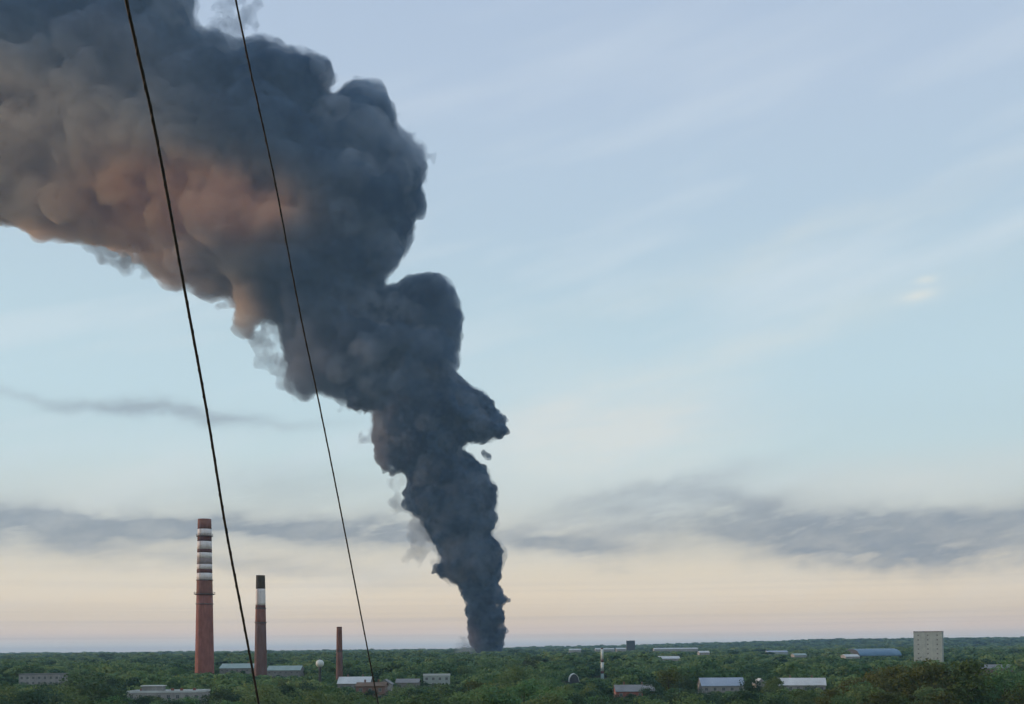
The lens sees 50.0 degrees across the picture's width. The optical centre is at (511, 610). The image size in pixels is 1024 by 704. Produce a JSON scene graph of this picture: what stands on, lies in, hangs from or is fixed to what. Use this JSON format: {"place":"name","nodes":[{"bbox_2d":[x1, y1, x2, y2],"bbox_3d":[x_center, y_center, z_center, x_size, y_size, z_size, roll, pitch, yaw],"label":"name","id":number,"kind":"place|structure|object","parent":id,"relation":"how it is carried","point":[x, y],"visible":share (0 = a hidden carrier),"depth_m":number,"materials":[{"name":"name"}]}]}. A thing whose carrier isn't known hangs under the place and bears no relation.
{"place":"outdoors","nodes":[
{"label":"outdoors","id":0,"kind":"place"},
{"bbox_2d":[124,0,259,703],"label":"overhead cable","id":1,"kind":"object","parent":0,"point":[182,279],"visible":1,"depth_m":10.60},
{"bbox_2d":[235,0,378,703],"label":"overhead cable","id":2,"kind":"object","parent":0,"point":[247,57],"visible":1,"depth_m":11.62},
{"bbox_2d":[355,679,388,697],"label":"brick house","id":3,"kind":"structure","parent":0,"point":[381,687],"depth_m":469.21,"materials":[{"name":"brown brick"}]},
{"bbox_2d":[395,679,420,690],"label":"house","id":4,"kind":"structure","parent":0,"point":[405,682],"depth_m":559.12,"materials":[{"name":"grey"}]},
{"bbox_2d":[0,0,1023,652],"label":"sky","id":5,"kind":"structure","parent":0,"point":[641,321],"materials":[{"name":"blue"}]},
{"bbox_2d":[121,641,1007,691],"bbox_3d":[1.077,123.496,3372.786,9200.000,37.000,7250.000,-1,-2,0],"label":"ground","id":6,"kind":"structure","parent":0,"point":[599,676],"depth_m":989.27,"materials":[{"name":"green plant"}]},
{"bbox_2d":[0,686,19,697],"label":"tree","id":7,"kind":"object","parent":6,"relation":"on","point":[9,690],"visible":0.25,"depth_m":391.38,"materials":[{"name":"green plant"}]},
{"bbox_2d":[0,691,30,703],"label":"tree","id":8,"kind":"object","parent":6,"relation":"on","point":[4,701],"visible":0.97,"depth_m":329.21,"materials":[{"name":"green plant"}]},
{"bbox_2d":[10,688,49,703],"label":"tree","id":9,"kind":"object","parent":6,"relation":"on","point":[38,697],"visible":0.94,"depth_m":331.37,"materials":[{"name":"green plant"}]},
{"bbox_2d":[18,673,67,684],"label":"apartment block","id":10,"kind":"structure","parent":6,"relation":"on","point":[35,678],"depth_m":639.12,"materials":[{"name":"paint"}]},
{"bbox_2d":[21,685,72,703],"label":"tree","id":11,"kind":"object","parent":6,"relation":"on","point":[49,695],"visible":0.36,"depth_m":355.72,"materials":[{"name":"green plant"}]},
{"bbox_2d":[43,694,97,703],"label":"tree","id":12,"kind":"object","parent":6,"relation":"on","point":[76,700],"visible":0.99,"depth_m":324.05,"materials":[{"name":"green plant"}]},
{"bbox_2d":[48,683,93,701],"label":"tree","id":13,"kind":"object","parent":6,"relation":"on","point":[69,690],"visible":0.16,"depth_m":375.19,"materials":[{"name":"green plant"}]},
{"bbox_2d":[48,672,132,703],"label":"tree","id":14,"kind":"object","parent":6,"relation":"on","point":[97,687],"visible":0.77,"depth_m":350.19,"materials":[{"name":"green plant"}]},
{"bbox_2d":[92,695,126,703],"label":"tree","id":15,"kind":"object","parent":6,"relation":"on","point":[110,698],"visible":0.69,"depth_m":345.60,"materials":[{"name":"green plant"}]},
{"bbox_2d":[99,675,124,688],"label":"tree","id":16,"kind":"object","parent":6,"relation":"on","point":[110,681],"visible":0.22,"depth_m":518.39,"materials":[{"name":"green plant"}]},
{"bbox_2d":[130,696,154,703],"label":"tree","id":17,"kind":"object","parent":6,"relation":"on","point":[141,701],"visible":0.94,"depth_m":363.50,"materials":[{"name":"green plant"}]},
{"bbox_2d":[127,685,209,702],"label":"apartment block","id":18,"kind":"structure","parent":6,"relation":"on","point":[160,691],"depth_m":429.21,"materials":[{"name":"paint"}]},
{"bbox_2d":[156,698,187,703],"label":"tree","id":19,"kind":"object","parent":6,"relation":"on","point":[168,701],"visible":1,"depth_m":308.96,"materials":[{"name":"green plant"}]},
{"bbox_2d":[165,667,184,675],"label":"tree","id":20,"kind":"object","parent":6,"relation":"on","point":[175,671],"visible":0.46,"depth_m":698.33,"materials":[{"name":"green plant"}]},
{"bbox_2d":[179,696,199,703],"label":"tree","id":21,"kind":"object","parent":6,"relation":"on","point":[190,701],"visible":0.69,"depth_m":368.80,"materials":[{"name":"green plant"}]},
{"bbox_2d":[194,518,214,673],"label":"factory chimney","id":22,"kind":"object","parent":6,"relation":"on","point":[204,645],"visible":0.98,"depth_m":741.39,"materials":[{"name":"brown brick"}]},
{"bbox_2d":[200,689,235,703],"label":"tree","id":23,"kind":"object","parent":6,"relation":"on","point":[220,695],"visible":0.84,"depth_m":363.56,"materials":[{"name":"green plant"}]},
{"bbox_2d":[207,686,242,702],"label":"tree","id":24,"kind":"object","parent":6,"relation":"on","point":[230,690],"visible":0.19,"depth_m":407.59,"materials":[{"name":"green plant"}]},
{"bbox_2d":[213,700,245,703],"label":"tree","id":25,"kind":"object","parent":6,"relation":"on","point":[228,702],"visible":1,"depth_m":328.62,"materials":[{"name":"green plant"}]},
{"bbox_2d":[219,662,253,673],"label":"factory hall","id":26,"kind":"structure","parent":6,"relation":"on","point":[234,667],"depth_m":799.78,"materials":[{"name":"grey metal"}]},
{"bbox_2d":[231,672,245,684],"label":"tree","id":27,"kind":"object","parent":6,"relation":"on","point":[240,677],"visible":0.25,"depth_m":598.17,"materials":[{"name":"green plant"}]},
{"bbox_2d":[254,575,266,675],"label":"factory chimney","id":28,"kind":"object","parent":6,"relation":"on","point":[260,660],"visible":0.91,"depth_m":702.30,"materials":[{"name":"brown brick"}]},
{"bbox_2d":[230,682,290,700],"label":"tree","id":29,"kind":"object","parent":6,"relation":"on","point":[250,690],"visible":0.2,"depth_m":408.83,"materials":[{"name":"green plant"}]},
{"bbox_2d":[239,685,303,703],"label":"tree","id":30,"kind":"object","parent":6,"relation":"on","point":[271,695],"visible":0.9,"depth_m":354.73,"materials":[{"name":"green plant"}]},
{"bbox_2d":[267,665,303,677],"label":"factory hall","id":31,"kind":"structure","parent":6,"relation":"on","point":[283,671],"depth_m":759.09,"materials":[{"name":"grey metal"}]},
{"bbox_2d":[277,684,299,700],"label":"tree","id":32,"kind":"object","parent":6,"relation":"on","point":[287,688],"visible":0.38,"depth_m":416.86,"materials":[{"name":"green plant"}]},
{"bbox_2d":[279,688,332,703],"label":"tree","id":33,"kind":"object","parent":6,"relation":"on","point":[314,696],"visible":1,"depth_m":310.76,"materials":[{"name":"green plant"}]},
{"bbox_2d":[297,681,320,696],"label":"tree","id":34,"kind":"object","parent":6,"relation":"on","point":[306,686],"visible":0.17,"depth_m":448.22,"materials":[{"name":"green plant"}]},
{"bbox_2d":[316,658,323,681],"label":"water tower","id":35,"kind":"structure","parent":6,"relation":"on","point":[319,664],"depth_m":518.62,"materials":[{"name":"metal"}]},
{"bbox_2d":[297,686,348,703],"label":"tree","id":36,"kind":"object","parent":6,"relation":"on","point":[327,691],"visible":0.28,"depth_m":350.22,"materials":[{"name":"green plant"}]},
{"bbox_2d":[336,627,342,686],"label":"factory chimney","id":37,"kind":"object","parent":6,"relation":"on","point":[339,663],"visible":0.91,"depth_m":638.15,"materials":[{"name":"brick"}]},
{"bbox_2d":[322,690,363,703],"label":"tree","id":38,"kind":"object","parent":6,"relation":"on","point":[335,701],"visible":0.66,"depth_m":337.64,"materials":[{"name":"green plant"}]},
{"bbox_2d":[337,674,372,689],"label":"factory hall","id":39,"kind":"structure","parent":6,"relation":"on","point":[351,682],"depth_m":561.96,"materials":[{"name":"white metal"}]},
{"bbox_2d":[332,692,384,703],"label":"tree","id":40,"kind":"object","parent":6,"relation":"on","point":[354,697],"visible":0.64,"depth_m":345.37,"materials":[{"name":"green plant"}]},
{"bbox_2d":[388,686,408,697],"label":"tree","id":41,"kind":"object","parent":6,"relation":"on","point":[398,688],"visible":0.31,"depth_m":398.91,"materials":[{"name":"green plant"}]},
{"bbox_2d":[390,698,436,703],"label":"tree","id":42,"kind":"object","parent":6,"relation":"on","point":[415,701],"visible":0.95,"depth_m":295.40,"materials":[{"name":"green plant"}]},
{"bbox_2d":[405,685,435,697],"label":"tree","id":43,"kind":"object","parent":6,"relation":"on","point":[412,691],"visible":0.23,"depth_m":398.83,"materials":[{"name":"green plant"}]},
{"bbox_2d":[399,691,466,703],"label":"tree","id":44,"kind":"object","parent":6,"relation":"on","point":[424,696],"visible":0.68,"depth_m":297.61,"materials":[{"name":"green plant"}]},
{"bbox_2d":[423,674,449,686],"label":"apartment block","id":45,"kind":"structure","parent":6,"relation":"on","point":[432,679],"depth_m":589.11,"materials":[{"name":"grey concrete"}]},
{"bbox_2d":[433,683,474,698],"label":"tree","id":46,"kind":"object","parent":6,"relation":"on","point":[458,689],"visible":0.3,"depth_m":374.54,"materials":[{"name":"green plant"}]},
{"bbox_2d":[437,695,474,703],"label":"tree","id":47,"kind":"object","parent":6,"relation":"on","point":[457,698],"visible":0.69,"depth_m":303.79,"materials":[{"name":"green plant"}]},
{"bbox_2d":[449,691,478,700],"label":"tree","id":48,"kind":"object","parent":6,"relation":"on","point":[469,697],"visible":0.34,"depth_m":333.44,"materials":[{"name":"green plant"}]},
{"bbox_2d":[452,699,484,703],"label":"tree","id":49,"kind":"object","parent":6,"relation":"on","point":[471,702],"visible":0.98,"depth_m":295.55,"materials":[{"name":"green plant"}]},
{"bbox_2d":[461,681,484,691],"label":"tree","id":50,"kind":"object","parent":6,"relation":"on","point":[475,684],"visible":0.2,"depth_m":428.33,"materials":[{"name":"green plant"}]},
{"bbox_2d":[472,680,511,703],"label":"tree","id":51,"kind":"object","parent":6,"relation":"on","point":[499,686],"visible":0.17,"depth_m":337.96,"materials":[{"name":"green plant"}]},
{"bbox_2d":[474,685,526,703],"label":"tree","id":52,"kind":"object","parent":6,"relation":"on","point":[494,698],"visible":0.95,"depth_m":315.41,"materials":[{"name":"green plant"}]},
{"bbox_2d":[0,636,1023,703],"bbox_3d":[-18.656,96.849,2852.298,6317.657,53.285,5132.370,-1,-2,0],"label":"woodland","id":53,"kind":"object","parent":6,"relation":"on","point":[639,664],"visible":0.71,"depth_m":841.83,"materials":[{"name":"green plant"}]},
{"bbox_2d":[498,664,540,686],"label":"tree","id":54,"kind":"object","parent":6,"relation":"on","point":[515,675],"visible":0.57,"depth_m":479.35,"materials":[{"name":"green plant"}]},
{"bbox_2d":[506,678,547,703],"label":"tree","id":55,"kind":"object","parent":6,"relation":"on","point":[525,686],"visible":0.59,"depth_m":344.44,"materials":[{"name":"green plant"}]},
{"bbox_2d":[515,655,541,668],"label":"tree","id":56,"kind":"object","parent":6,"relation":"on","point":[529,660],"visible":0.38,"depth_m":797.34,"materials":[{"name":"green plant"}]},
{"bbox_2d":[503,679,556,702],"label":"tree","id":57,"kind":"object","parent":6,"relation":"on","point":[518,682],"visible":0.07,"depth_m":360.53,"materials":[{"name":"green plant"}]},
{"bbox_2d":[521,693,567,703],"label":"tree","id":58,"kind":"object","parent":6,"relation":"on","point":[552,700],"visible":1,"depth_m":300.41,"materials":[{"name":"green plant"}]},
{"bbox_2d":[524,687,571,703],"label":"tree","id":59,"kind":"object","parent":6,"relation":"on","point":[533,696],"visible":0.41,"depth_m":314.16,"materials":[{"name":"green plant"}]},
{"bbox_2d":[552,684,582,697],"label":"tree","id":60,"kind":"object","parent":6,"relation":"on","point":[568,687],"visible":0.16,"depth_m":413.01,"materials":[{"name":"green plant"}]},
{"bbox_2d":[568,673,578,683],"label":"arched shed","id":61,"kind":"structure","parent":6,"relation":"on","point":[573,678],"depth_m":698.95,"materials":[{"name":"grey metal"}]},
{"bbox_2d":[561,693,591,703],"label":"tree","id":62,"kind":"object","parent":6,"relation":"on","point":[574,697],"visible":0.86,"depth_m":325.31,"materials":[{"name":"green plant"}]},
{"bbox_2d":[578,681,601,696],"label":"tree","id":63,"kind":"object","parent":6,"relation":"on","point":[587,689],"visible":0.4,"depth_m":437.33,"materials":[{"name":"green plant"}]},
{"bbox_2d":[601,648,603,678],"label":"striped stack","id":64,"kind":"object","parent":6,"relation":"on","point":[602,666],"visible":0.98,"depth_m":818.19,"materials":[{"name":"concrete"}]},
{"bbox_2d":[626,640,634,650],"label":"tower block","id":65,"kind":"structure","parent":6,"relation":"on","point":[630,645],"depth_m":2498.70,"materials":[{"name":"grey concrete"}]},
{"bbox_2d":[620,697,646,703],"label":"tree","id":66,"kind":"object","parent":6,"relation":"on","point":[631,699],"visible":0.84,"depth_m":307.96,"materials":[{"name":"green plant"}]},
{"bbox_2d":[631,695,666,703],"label":"tree","id":67,"kind":"object","parent":6,"relation":"on","point":[644,701],"visible":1,"depth_m":303.83,"materials":[{"name":"green plant"}]},
{"bbox_2d":[638,677,665,698],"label":"tree","id":68,"kind":"object","parent":6,"relation":"on","point":[645,691],"visible":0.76,"depth_m":458.07,"materials":[{"name":"green plant"}]},
{"bbox_2d":[644,693,674,703],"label":"tree","id":69,"kind":"object","parent":6,"relation":"on","point":[653,697],"visible":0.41,"depth_m":357.31,"materials":[{"name":"green plant"}]},
{"bbox_2d":[654,666,687,690],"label":"tree","id":70,"kind":"object","parent":6,"relation":"on","point":[675,676],"visible":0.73,"depth_m":517.59,"materials":[{"name":"green plant"}]},
{"bbox_2d":[670,676,695,690],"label":"tree","id":71,"kind":"object","parent":6,"relation":"on","point":[686,685],"visible":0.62,"depth_m":497.49,"materials":[{"name":"green plant"}]},
{"bbox_2d":[667,688,708,703],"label":"tree","id":72,"kind":"object","parent":6,"relation":"on","point":[685,696],"visible":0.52,"depth_m":351.69,"materials":[{"name":"green plant"}]},
{"bbox_2d":[664,692,715,703],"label":"tree","id":73,"kind":"object","parent":6,"relation":"on","point":[693,700],"visible":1,"depth_m":309.05,"materials":[{"name":"green plant"}]},
{"bbox_2d":[697,693,727,703],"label":"tree","id":74,"kind":"object","parent":6,"relation":"on","point":[710,698],"visible":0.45,"depth_m":359.12,"materials":[{"name":"green plant"}]},
{"bbox_2d":[716,689,766,703],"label":"tree","id":75,"kind":"object","parent":6,"relation":"on","point":[745,694],"visible":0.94,"depth_m":329.44,"materials":[{"name":"green plant"}]},
{"bbox_2d":[738,674,761,692],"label":"tree","id":76,"kind":"object","parent":6,"relation":"on","point":[748,687],"visible":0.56,"depth_m":477.62,"materials":[{"name":"green plant"}]},
{"bbox_2d":[760,676,783,693],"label":"tree","id":77,"kind":"object","parent":6,"relation":"on","point":[774,681],"visible":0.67,"depth_m":468.17,"materials":[{"name":"green plant"}]},
{"bbox_2d":[758,695,794,703],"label":"tree","id":78,"kind":"object","parent":6,"relation":"on","point":[775,701],"visible":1,"depth_m":303.05,"materials":[{"name":"green plant"}]},
{"bbox_2d":[759,692,795,703],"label":"tree","id":79,"kind":"object","parent":6,"relation":"on","point":[790,696],"visible":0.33,"depth_m":345.64,"materials":[{"name":"green plant"}]},
{"bbox_2d":[787,689,808,699],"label":"tree","id":80,"kind":"object","parent":6,"relation":"on","point":[796,693],"visible":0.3,"depth_m":398.54,"materials":[{"name":"green plant"}]},
{"bbox_2d":[813,688,844,703],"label":"tree","id":81,"kind":"object","parent":6,"relation":"on","point":[830,693],"visible":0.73,"depth_m":368.50,"materials":[{"name":"green plant"}]},
{"bbox_2d":[835,676,878,693],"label":"tree","id":82,"kind":"object","parent":6,"relation":"on","point":[843,685],"visible":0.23,"depth_m":408.34,"materials":[{"name":"green plant"}]},
{"bbox_2d":[843,681,881,702],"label":"tree","id":83,"kind":"object","parent":6,"relation":"on","point":[859,683],"visible":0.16,"depth_m":365.06,"materials":[{"name":"green plant"}]},
{"bbox_2d":[843,684,884,703],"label":"tree","id":84,"kind":"object","parent":6,"relation":"on","point":[863,691],"visible":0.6,"depth_m":350.12,"materials":[{"name":"green plant"}]},
{"bbox_2d":[849,666,894,689],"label":"tree","id":85,"kind":"object","parent":6,"relation":"on","point":[867,677],"visible":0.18,"depth_m":415.55,"materials":[{"name":"green plant"}]},
{"bbox_2d":[847,648,901,656],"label":"warehouse","id":86,"kind":"structure","parent":6,"relation":"on","point":[887,652],"depth_m":1352.21,"materials":[{"name":"paint"}]},
{"bbox_2d":[853,687,910,703],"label":"tree","id":87,"kind":"object","parent":6,"relation":"on","point":[900,693],"visible":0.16,"depth_m":350.92,"materials":[{"name":"green plant"}]},
{"bbox_2d":[863,691,906,703],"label":"tree","id":88,"kind":"object","parent":6,"relation":"on","point":[881,698],"visible":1,"depth_m":327.92,"materials":[{"name":"green plant"}]},
{"bbox_2d":[864,664,919,701],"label":"tree","id":89,"kind":"object","parent":6,"relation":"on","point":[892,671],"visible":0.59,"depth_m":396.80,"materials":[{"name":"green plant"}]},
{"bbox_2d":[889,657,961,702],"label":"tree","id":90,"kind":"object","parent":6,"relation":"on","point":[934,669],"visible":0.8,"depth_m":375.22,"materials":[{"name":"green plant"}]},
{"bbox_2d":[913,631,943,661],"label":"tower block","id":91,"kind":"structure","parent":6,"relation":"on","point":[929,644],"depth_m":860.14,"materials":[{"name":"beige concrete"}]},
{"bbox_2d":[912,685,955,702],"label":"tree","id":92,"kind":"object","parent":6,"relation":"on","point":[920,693],"visible":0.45,"depth_m":364.99,"materials":[{"name":"green plant"}]},
{"bbox_2d":[917,692,962,703],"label":"tree","id":93,"kind":"object","parent":6,"relation":"on","point":[946,698],"visible":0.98,"depth_m":324.01,"materials":[{"name":"green plant"}]},
{"bbox_2d":[928,658,997,703],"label":"tree","id":94,"kind":"object","parent":6,"relation":"on","point":[976,678],"visible":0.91,"depth_m":365.60,"materials":[{"name":"green plant"}]},
{"bbox_2d":[945,679,992,703],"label":"tree","id":95,"kind":"object","parent":6,"relation":"on","point":[986,684],"visible":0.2,"depth_m":377.23,"materials":[{"name":"green plant"}]},
{"bbox_2d":[970,664,1012,676],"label":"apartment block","id":96,"kind":"structure","parent":6,"relation":"on","point":[991,666],"depth_m":759.82,"materials":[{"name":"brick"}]},
{"bbox_2d":[983,659,1023,703],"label":"tree","id":97,"kind":"object","parent":6,"relation":"on","point":[1006,686],"visible":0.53,"depth_m":385.97,"materials":[{"name":"green plant"}]},
{"bbox_2d":[993,690,1023,703],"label":"tree","id":98,"kind":"object","parent":6,"relation":"on","point":[1004,698],"visible":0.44,"depth_m":362.33,"materials":[{"name":"green plant"}]},
{"bbox_2d":[1001,678,1023,703],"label":"tree","id":99,"kind":"object","parent":6,"relation":"on","point":[1017,698],"visible":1,"depth_m":340.78,"materials":[{"name":"green plant"}]},
{"bbox_2d":[613,682,654,697],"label":"brick house","id":100,"kind":"structure","parent":0,"point":[622,690],"depth_m":480.62,"materials":[{"name":"red brick"}]},
{"bbox_2d":[658,656,679,660],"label":"warehouse","id":101,"kind":"structure","parent":0,"point":[674,658],"depth_m":1149.06,"materials":[{"name":"paint"}]},
{"bbox_2d":[653,648,697,651],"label":"warehouse","id":102,"kind":"structure","parent":0,"point":[675,649],"depth_m":2348.42,"materials":[{"name":"paint"}]},
{"bbox_2d":[697,677,744,694],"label":"warehouse","id":103,"kind":"structure","parent":0,"point":[724,685],"depth_m":500.40,"materials":[{"name":"paint"}]},
{"bbox_2d":[791,653,806,657],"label":"warehouse","id":104,"kind":"structure","parent":0,"point":[803,655],"depth_m":1502.06,"materials":[{"name":"paint"}]},
{"bbox_2d":[778,675,826,690],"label":"warehouse","id":105,"kind":"structure","parent":0,"point":[794,683],"depth_m":500.84,"materials":[{"name":"paint"}]},
{"bbox_2d":[841,654,859,658],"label":"warehouse","id":106,"kind":"structure","parent":0,"point":[850,656],"depth_m":1252.87,"materials":[{"name":"paint"}]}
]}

